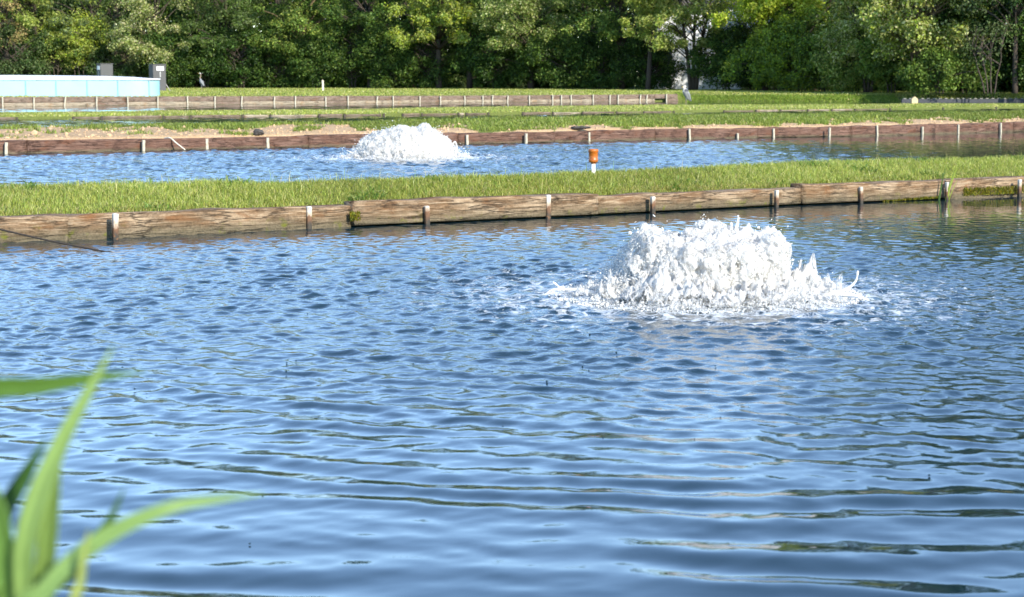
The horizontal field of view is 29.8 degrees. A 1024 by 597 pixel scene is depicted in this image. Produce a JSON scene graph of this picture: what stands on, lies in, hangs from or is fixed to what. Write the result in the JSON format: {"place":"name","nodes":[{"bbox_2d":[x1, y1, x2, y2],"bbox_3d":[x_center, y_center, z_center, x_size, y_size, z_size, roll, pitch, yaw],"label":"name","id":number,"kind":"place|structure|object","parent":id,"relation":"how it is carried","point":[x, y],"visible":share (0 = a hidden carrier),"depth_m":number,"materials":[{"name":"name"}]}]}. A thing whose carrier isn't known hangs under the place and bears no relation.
{"place":"outdoors","nodes":[
{"label":"outdoors","id":0,"kind":"place"},
{"bbox_2d":[13,264,1005,543],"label":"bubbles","id":1,"kind":"object","parent":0,"point":[547,380],"visible":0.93,"depth_m":8.71,"materials":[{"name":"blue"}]},
{"bbox_2d":[0,116,1020,139],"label":"clay crumbs","id":2,"kind":"object","parent":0,"point":[33,132],"visible":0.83,"depth_m":36.03,"materials":[{"name":"brown soil"}]},
{"bbox_2d":[0,196,1023,596],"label":"pond water","id":3,"kind":"structure","parent":0,"point":[366,444],"depth_m":7.50,"materials":[{"name":"blue liquid"}]},
{"bbox_2d":[544,214,868,313],"bbox_3d":[1.151,-0.231,11.479,1.925,0.574,1.897,0,7,0],"label":"aerator fountain","id":4,"kind":"object","parent":3,"relation":"on","point":[708,262],"visible":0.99,"depth_m":11.09,"materials":[{"name":"white liquid"}]},
{"bbox_2d":[938,160,959,199],"bbox_3d":[4.596,-1.229,20.237,0.227,0.486,0.014,0,7,0],"label":"reed clump","id":5,"kind":"object","parent":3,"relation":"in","point":[953,175],"visible":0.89,"depth_m":20.24,"materials":[{"name":"green plant"}]},
{"bbox_2d":[0,132,1023,185],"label":"pond water","id":6,"kind":"structure","parent":0,"point":[200,164],"depth_m":30.52,"materials":[{"name":"blue liquid"}]},
{"bbox_2d":[340,120,469,159],"bbox_3d":[-1.731,-2.522,30.704,2.165,0.757,2.178,0,7,0],"label":"aerator fountain","id":7,"kind":"object","parent":6,"relation":"on","point":[421,141],"visible":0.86,"depth_m":30.17,"materials":[{"name":"white liquid"}]},
{"bbox_2d":[0,151,1023,215],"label":"grass","id":8,"kind":"structure","parent":0,"point":[799,174],"depth_m":17.81,"materials":[{"name":"green plant"}]},
{"bbox_2d":[0,83,1023,225],"bbox_3d":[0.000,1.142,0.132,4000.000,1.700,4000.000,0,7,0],"label":"ground","id":9,"kind":"structure","parent":0,"point":[208,134],"depth_m":37.83,"materials":[{"name":"soil"}]},
{"bbox_2d":[0,0,36,67],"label":"budding tree","id":10,"kind":"object","parent":9,"relation":"on","point":[6,9],"visible":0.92,"depth_m":128.23,"materials":[{"name":"green plant"}]},
{"bbox_2d":[0,22,56,74],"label":"bush","id":11,"kind":"object","parent":9,"relation":"on","point":[30,65],"visible":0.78,"depth_m":128.34,"materials":[{"name":"green plant"}]},
{"bbox_2d":[0,0,67,74],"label":"leaning tree","id":12,"kind":"object","parent":9,"relation":"on","point":[32,18],"visible":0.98,"depth_m":128.68,"materials":[{"name":"green plant"}]},
{"bbox_2d":[0,0,88,75],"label":"forest tree","id":13,"kind":"object","parent":9,"relation":"on","point":[65,71],"visible":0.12,"depth_m":140.43,"materials":[{"name":"green plant"}]},
{"bbox_2d":[8,16,93,74],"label":"bush","id":14,"kind":"object","parent":9,"relation":"on","point":[46,57],"visible":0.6,"depth_m":129.47,"materials":[{"name":"green plant"}]},
{"bbox_2d":[33,7,120,75],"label":"bush","id":15,"kind":"object","parent":9,"relation":"on","point":[82,41],"visible":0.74,"depth_m":129.21,"materials":[{"name":"green plant"}]},
{"bbox_2d":[0,75,160,95],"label":"swimming pool","id":16,"kind":"structure","parent":9,"relation":"on","point":[41,85],"depth_m":84.91,"materials":[{"name":"white plastic"}]},
{"bbox_2d":[35,0,141,75],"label":"broadleaf tree","id":17,"kind":"object","parent":9,"relation":"on","point":[90,6],"visible":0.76,"depth_m":129.21,"materials":[{"name":"green plant"}]},
{"bbox_2d":[96,63,112,75],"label":"utility cabinet","id":18,"kind":"object","parent":9,"relation":"on","point":[104,69],"visible":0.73,"depth_m":107.97,"materials":[{"name":"grey metal"}]},
{"bbox_2d":[79,0,152,75],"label":"forest tree","id":19,"kind":"object","parent":9,"relation":"on","point":[115,13],"visible":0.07,"depth_m":138.18,"materials":[{"name":"green plant"}]},
{"bbox_2d":[83,28,150,77],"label":"bush","id":20,"kind":"object","parent":9,"relation":"on","point":[120,68],"visible":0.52,"depth_m":129.15,"materials":[{"name":"green plant"}]},
{"bbox_2d":[0,345,263,596],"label":"cattail plant","id":21,"kind":"object","parent":9,"relation":"on","point":[38,523],"visible":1,"depth_m":1.33,"materials":[{"name":"green plant"}]},
{"bbox_2d":[105,0,195,66],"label":"flowering tree","id":22,"kind":"object","parent":9,"relation":"on","point":[147,18],"visible":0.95,"depth_m":127.25,"materials":[{"name":"green plant"}]},
{"bbox_2d":[148,64,169,90],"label":"utility cabinet","id":23,"kind":"object","parent":9,"relation":"on","point":[157,71],"visible":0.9,"depth_m":108.04,"materials":[{"name":"grey metal"}]},
{"bbox_2d":[135,25,215,87],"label":"bush","id":24,"kind":"object","parent":9,"relation":"on","point":[174,68],"visible":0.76,"depth_m":128.13,"materials":[{"name":"green plant"}]},
{"bbox_2d":[144,0,232,86],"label":"forest tree","id":25,"kind":"object","parent":9,"relation":"on","point":[178,17],"visible":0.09,"depth_m":139.52,"materials":[{"name":"green plant"}]},
{"bbox_2d":[197,73,203,91],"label":"heron","id":26,"kind":"object","parent":9,"relation":"on","point":[201,81],"visible":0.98,"depth_m":101.31},
{"bbox_2d":[170,21,245,87],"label":"bush","id":27,"kind":"object","parent":9,"relation":"on","point":[203,34],"visible":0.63,"depth_m":128.97,"materials":[{"name":"green plant"}]},
{"bbox_2d":[175,0,271,87],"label":"broadleaf tree","id":28,"kind":"object","parent":9,"relation":"on","point":[241,14],"visible":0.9,"depth_m":128.26,"materials":[{"name":"green plant"}]},
{"bbox_2d":[193,25,285,87],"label":"bush","id":29,"kind":"object","parent":9,"relation":"on","point":[240,73],"visible":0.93,"depth_m":128.03,"materials":[{"name":"green plant"}]},
{"bbox_2d":[253,129,263,135],"bbox_3d":[-4.576,-3.001,34.770,0.203,0.131,0.134,0,7,0],"label":"stone","id":30,"kind":"object","parent":9,"relation":"on","point":[257,132],"visible":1,"depth_m":34.73,"materials":[{"name":"grey stone"}]},
{"bbox_2d":[240,19,310,87],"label":"bush","id":31,"kind":"object","parent":9,"relation":"on","point":[284,79],"visible":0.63,"depth_m":128.41,"materials":[{"name":"green plant"}]},
{"bbox_2d":[238,0,321,86],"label":"forest tree","id":32,"kind":"object","parent":9,"relation":"on","point":[278,2],"visible":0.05,"depth_m":136.85,"materials":[{"name":"green plant"}]},
{"bbox_2d":[237,0,349,87],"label":"broadleaf tree","id":33,"kind":"object","parent":9,"relation":"on","point":[299,18],"visible":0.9,"depth_m":127.31,"materials":[{"name":"green plant"}]},
{"bbox_2d":[282,32,355,87],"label":"bush","id":34,"kind":"object","parent":9,"relation":"on","point":[299,59],"visible":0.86,"depth_m":127.22,"materials":[{"name":"green plant"}]},
{"bbox_2d":[0,94,677,106],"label":"timber wall","id":35,"kind":"structure","parent":9,"relation":"on","point":[130,101],"depth_m":87.64,"materials":[{"name":"brown wood"}]},
{"bbox_2d":[306,22,386,87],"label":"bush","id":36,"kind":"object","parent":9,"relation":"on","point":[325,65],"visible":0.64,"depth_m":127.22,"materials":[{"name":"green plant"}]},
{"bbox_2d":[304,0,402,86],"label":"forest tree","id":37,"kind":"object","parent":9,"relation":"on","point":[361,80],"visible":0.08,"depth_m":138.82,"materials":[{"name":"green plant"}]},
{"bbox_2d":[314,0,420,87],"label":"broadleaf tree","id":38,"kind":"object","parent":9,"relation":"on","point":[344,22],"visible":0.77,"depth_m":126.14,"materials":[{"name":"green plant"}]},
{"bbox_2d":[346,16,432,88],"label":"bush","id":39,"kind":"object","parent":9,"relation":"on","point":[380,79],"visible":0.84,"depth_m":125.47,"materials":[{"name":"green plant"}]},
{"bbox_2d":[365,0,456,87],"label":"forest tree","id":40,"kind":"object","parent":9,"relation":"on","point":[450,82],"visible":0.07,"depth_m":134.47,"materials":[{"name":"green plant"}]},
{"bbox_2d":[387,27,466,87],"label":"bush","id":41,"kind":"object","parent":9,"relation":"on","point":[410,59],"visible":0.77,"depth_m":125.23,"materials":[{"name":"green plant"}]},
{"bbox_2d":[383,0,500,87],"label":"maple tree","id":42,"kind":"object","parent":9,"relation":"on","point":[418,18],"visible":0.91,"depth_m":122.95,"materials":[{"name":"green plant"}]},
{"bbox_2d":[425,0,519,87],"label":"oak tree","id":43,"kind":"object","parent":9,"relation":"on","point":[434,11],"visible":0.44,"depth_m":123.45,"materials":[{"name":"green plant"}]},
{"bbox_2d":[447,29,527,88],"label":"bush","id":44,"kind":"object","parent":9,"relation":"on","point":[480,64],"visible":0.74,"depth_m":121.86,"materials":[{"name":"green plant"}]},
{"bbox_2d":[0,107,996,119],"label":"timber wall","id":45,"kind":"structure","parent":9,"relation":"on","point":[232,116],"depth_m":61.70,"materials":[{"name":"brown wood"}]},
{"bbox_2d":[451,0,550,87],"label":"forest tree","id":46,"kind":"object","parent":9,"relation":"on","point":[461,84],"visible":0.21,"depth_m":132.74,"materials":[{"name":"green plant"}]},
{"bbox_2d":[0,176,1023,241],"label":"timber wall","id":47,"kind":"structure","parent":9,"relation":"on","point":[118,225],"depth_m":17.09,"materials":[{"name":"brown wood"}]},
{"bbox_2d":[0,229,112,252],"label":"rope","id":48,"kind":"object","parent":47,"relation":"attached to","point":[53,241],"visible":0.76,"depth_m":14.33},
{"bbox_2d":[349,210,360,220],"bbox_3d":[-1.351,-0.715,16.597,0.152,0.104,0.070,-5,8,-38],"label":"moss","id":49,"kind":"object","parent":47,"relation":"attached to","point":[354,216],"visible":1,"depth_m":16.59,"materials":[{"name":"green plant"}]},
{"bbox_2d":[883,196,938,201],"bbox_3d":[4.173,-1.046,20.109,0.794,0.048,0.086,-4,8,-29],"label":"moss","id":50,"kind":"object","parent":47,"relation":"attached to","point":[926,197],"visible":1,"depth_m":20.11,"materials":[{"name":"green plant"}]},
{"bbox_2d":[963,185,1023,195],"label":"moss","id":51,"kind":"object","parent":47,"relation":"attached to","point":[1012,189],"visible":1,"depth_m":20.64,"materials":[{"name":"green plant"}]},
{"bbox_2d":[0,121,1023,153],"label":"timber wall","id":52,"kind":"structure","parent":9,"relation":"on","point":[97,145],"depth_m":37.24,"materials":[{"name":"red wood"}]},
{"bbox_2d":[165,137,185,149],"bbox_3d":[-5.906,-2.705,33.589,0.539,0.226,0.067,5,8,37],"label":"stick","id":53,"kind":"object","parent":52,"relation":"on","point":[175,142],"visible":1,"depth_m":33.51,"materials":[{"name":"white wood"}]},
{"bbox_2d":[0,109,1023,139],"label":"grass","id":54,"kind":"structure","parent":9,"relation":"on","point":[479,123],"depth_m":40.01,"materials":[{"name":"green plant"}]},
{"bbox_2d":[0,87,1023,101],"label":"grass","id":55,"kind":"structure","parent":9,"relation":"on","point":[293,91],"depth_m":99.95,"materials":[{"name":"green plant"}]},
{"bbox_2d":[0,103,1023,118],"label":"grass","id":56,"kind":"structure","parent":9,"relation":"on","point":[553,108],"depth_m":67.47,"materials":[{"name":"green plant"}]},
{"bbox_2d":[0,0,1023,91],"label":"background woods","id":57,"kind":"object","parent":9,"relation":"on","point":[1007,84],"visible":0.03,"depth_m":137.33,"materials":[{"name":"green plant"}]},
{"bbox_2d":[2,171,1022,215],"bbox_3d":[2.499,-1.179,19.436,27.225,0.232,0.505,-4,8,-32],"label":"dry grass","id":58,"kind":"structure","parent":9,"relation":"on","point":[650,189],"depth_m":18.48,"materials":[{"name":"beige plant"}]},
{"bbox_2d":[5,155,1023,210],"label":"weeds","id":59,"kind":"object","parent":9,"relation":"on","point":[350,199],"visible":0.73,"depth_m":17.26,"materials":[{"name":"green plant"}]},
{"bbox_2d":[468,0,581,88],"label":"broadleaf tree","id":60,"kind":"object","parent":9,"relation":"on","point":[527,12],"visible":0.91,"depth_m":119.27,"materials":[{"name":"green plant"}]},
{"bbox_2d":[487,16,571,85],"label":"bush","id":61,"kind":"object","parent":9,"relation":"on","point":[522,75],"visible":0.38,"depth_m":120.88,"materials":[{"name":"green plant"}]},
{"bbox_2d":[513,19,606,88],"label":"bush","id":62,"kind":"object","parent":9,"relation":"on","point":[557,75],"visible":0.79,"depth_m":118.57,"materials":[{"name":"green plant"}]},
{"bbox_2d":[570,126,590,128],"bbox_3d":[1.371,-3.397,38.286,0.422,0.067,0.198,0,7,0],"label":"stone","id":63,"kind":"object","parent":9,"relation":"on","point":[580,127],"visible":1,"depth_m":38.22,"materials":[{"name":"grey stone"}]},
{"bbox_2d":[538,0,634,88],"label":"forest tree","id":64,"kind":"object","parent":9,"relation":"on","point":[583,10],"visible":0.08,"depth_m":128.03,"materials":[{"name":"green plant"}]},
{"bbox_2d":[588,149,597,172],"bbox_3d":[0.799,-1.316,18.904,0.100,0.307,0.100,0,7,0],"label":"marker light","id":65,"kind":"object","parent":9,"relation":"on","point":[593,157],"visible":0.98,"depth_m":18.86,"materials":[{"name":"orange plastic"}]},
{"bbox_2d":[562,34,632,89],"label":"bush","id":66,"kind":"object","parent":9,"relation":"on","point":[604,52],"visible":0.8,"depth_m":118.06,"materials":[{"name":"green plant"}]},
{"bbox_2d":[561,0,687,88],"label":"oak tree","id":67,"kind":"object","parent":9,"relation":"on","point":[611,30],"visible":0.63,"depth_m":116.69,"materials":[{"name":"green plant"}]},
{"bbox_2d":[605,28,686,89],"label":"bush","id":68,"kind":"object","parent":9,"relation":"on","point":[662,70],"visible":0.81,"depth_m":116.31,"materials":[{"name":"green plant"}]},
{"bbox_2d":[617,0,692,89],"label":"maple tree","id":69,"kind":"object","parent":9,"relation":"on","point":[644,7],"visible":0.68,"depth_m":113.34,"materials":[{"name":"green plant"}]},
{"bbox_2d":[634,0,737,89],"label":"maple tree","id":70,"kind":"object","parent":9,"relation":"on","point":[683,14],"visible":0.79,"depth_m":111.25,"materials":[{"name":"green plant"}]},
{"bbox_2d":[682,85,690,104],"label":"heron","id":71,"kind":"object","parent":9,"relation":"on","point":[686,93],"visible":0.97,"depth_m":76.10},
{"bbox_2d":[682,17,752,89],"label":"bush","id":72,"kind":"object","parent":9,"relation":"on","point":[700,60],"visible":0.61,"depth_m":111.06,"materials":[{"name":"green plant"}]},
{"bbox_2d":[715,33,775,89],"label":"bush","id":73,"kind":"object","parent":9,"relation":"on","point":[742,84],"visible":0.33,"depth_m":110.17,"materials":[{"name":"green plant"}]},
{"bbox_2d":[718,6,817,90],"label":"bush","id":74,"kind":"object","parent":9,"relation":"on","point":[758,80],"visible":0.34,"depth_m":106.52,"materials":[{"name":"green plant"}]},
{"bbox_2d":[707,0,830,90],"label":"maple tree","id":75,"kind":"object","parent":9,"relation":"on","point":[757,10],"visible":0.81,"depth_m":105.67,"materials":[{"name":"green plant"}]},
{"bbox_2d":[675,92,898,101],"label":"tall grass","id":76,"kind":"structure","parent":9,"relation":"on","point":[798,97],"depth_m":96.46,"materials":[{"name":"green plant"}]},
{"bbox_2d":[740,0,833,89],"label":"forest tree","id":77,"kind":"object","parent":9,"relation":"on","point":[770,85],"depth_m":115.71,"materials":[{"name":"green plant"}]},
{"bbox_2d":[751,3,838,90],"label":"bush","id":78,"kind":"object","parent":9,"relation":"on","point":[786,28],"visible":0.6,"depth_m":104.53,"materials":[{"name":"green plant"}]},
{"bbox_2d":[756,0,863,90],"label":"broadleaf tree","id":79,"kind":"object","parent":9,"relation":"on","point":[818,21],"visible":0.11,"depth_m":106.35,"materials":[{"name":"green plant"}]},
{"bbox_2d":[784,30,847,91],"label":"bush","id":80,"kind":"object","parent":9,"relation":"on","point":[801,64],"visible":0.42,"depth_m":102.96,"materials":[{"name":"green plant"}]},
{"bbox_2d":[795,0,903,89],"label":"forest tree","id":81,"kind":"object","parent":9,"relation":"on","point":[842,22],"depth_m":112.77,"materials":[{"name":"green plant"}]},
{"bbox_2d":[807,20,894,91],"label":"bush","id":82,"kind":"object","parent":9,"relation":"on","point":[848,82],"visible":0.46,"depth_m":100.33,"materials":[{"name":"green plant"}]},
{"bbox_2d":[810,0,898,91],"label":"tree","id":83,"kind":"object","parent":9,"relation":"on","point":[849,14],"visible":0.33,"depth_m":99.57,"materials":[{"name":"green plant"}]},
{"bbox_2d":[845,30,930,92],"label":"bush","id":84,"kind":"object","parent":9,"relation":"on","point":[875,71],"visible":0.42,"depth_m":97.71,"materials":[{"name":"green plant"}]},
{"bbox_2d":[910,96,917,102],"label":"marker block","id":85,"kind":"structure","parent":9,"relation":"on","point":[914,99],"depth_m":92.03,"materials":[{"name":"beige wood"}]},
{"bbox_2d":[851,0,993,92],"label":"tree","id":86,"kind":"object","parent":9,"relation":"on","point":[911,27],"visible":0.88,"depth_m":94.61,"materials":[{"name":"green plant"}]},
{"bbox_2d":[875,0,1006,91],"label":"forest tree","id":87,"kind":"object","parent":9,"relation":"on","point":[949,90],"visible":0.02,"depth_m":103.49,"materials":[{"name":"green plant"}]},
{"bbox_2d":[893,42,1003,95],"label":"bush","id":88,"kind":"object","parent":9,"relation":"on","point":[917,72],"visible":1,"depth_m":93.37,"materials":[{"name":"green plant"}]},
{"bbox_2d":[904,33,1009,98],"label":"bush","id":89,"kind":"object","parent":9,"relation":"on","point":[994,56],"visible":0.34,"depth_m":94.70,"materials":[{"name":"green plant"}]},
{"bbox_2d":[901,98,1023,102],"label":"lawn edging","id":90,"kind":"object","parent":9,"relation":"on","point":[927,100],"visible":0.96,"depth_m":93.97,"materials":[{"name":"grey stone"}]},
{"bbox_2d":[934,0,1023,92],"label":"broadleaf tree","id":91,"kind":"object","parent":9,"relation":"on","point":[982,20],"visible":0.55,"depth_m":94.06,"materials":[{"name":"green plant"}]},
{"bbox_2d":[945,12,1021,93],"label":"thorn bush","id":92,"kind":"object","parent":9,"relation":"on","point":[977,35],"visible":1,"depth_m":92.47,"materials":[{"name":"green plant"}]},
{"bbox_2d":[951,0,1023,92],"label":"oak tree","id":93,"kind":"object","parent":9,"relation":"on","point":[976,4],"visible":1,"depth_m":92.61,"materials":[{"name":"green plant"}]},
{"bbox_2d":[994,16,1023,84],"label":"bush","id":94,"kind":"object","parent":9,"relation":"on","point":[1020,70],"visible":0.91,"depth_m":93.13,"materials":[{"name":"green plant"}]},
{"bbox_2d":[0,102,1023,112],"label":"grass","id":95,"kind":"structure","parent":0,"point":[197,107],"depth_m":83.59,"materials":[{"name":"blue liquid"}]},
{"bbox_2d":[0,108,1023,126],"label":"grass","id":96,"kind":"structure","parent":0,"point":[48,122],"depth_m":58.69,"materials":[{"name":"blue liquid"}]},
{"bbox_2d":[655,0,772,88],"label":"house","id":97,"kind":"structure","parent":0,"point":[684,79],"depth_m":119.56,"materials":[{"name":"white"}]}
]}

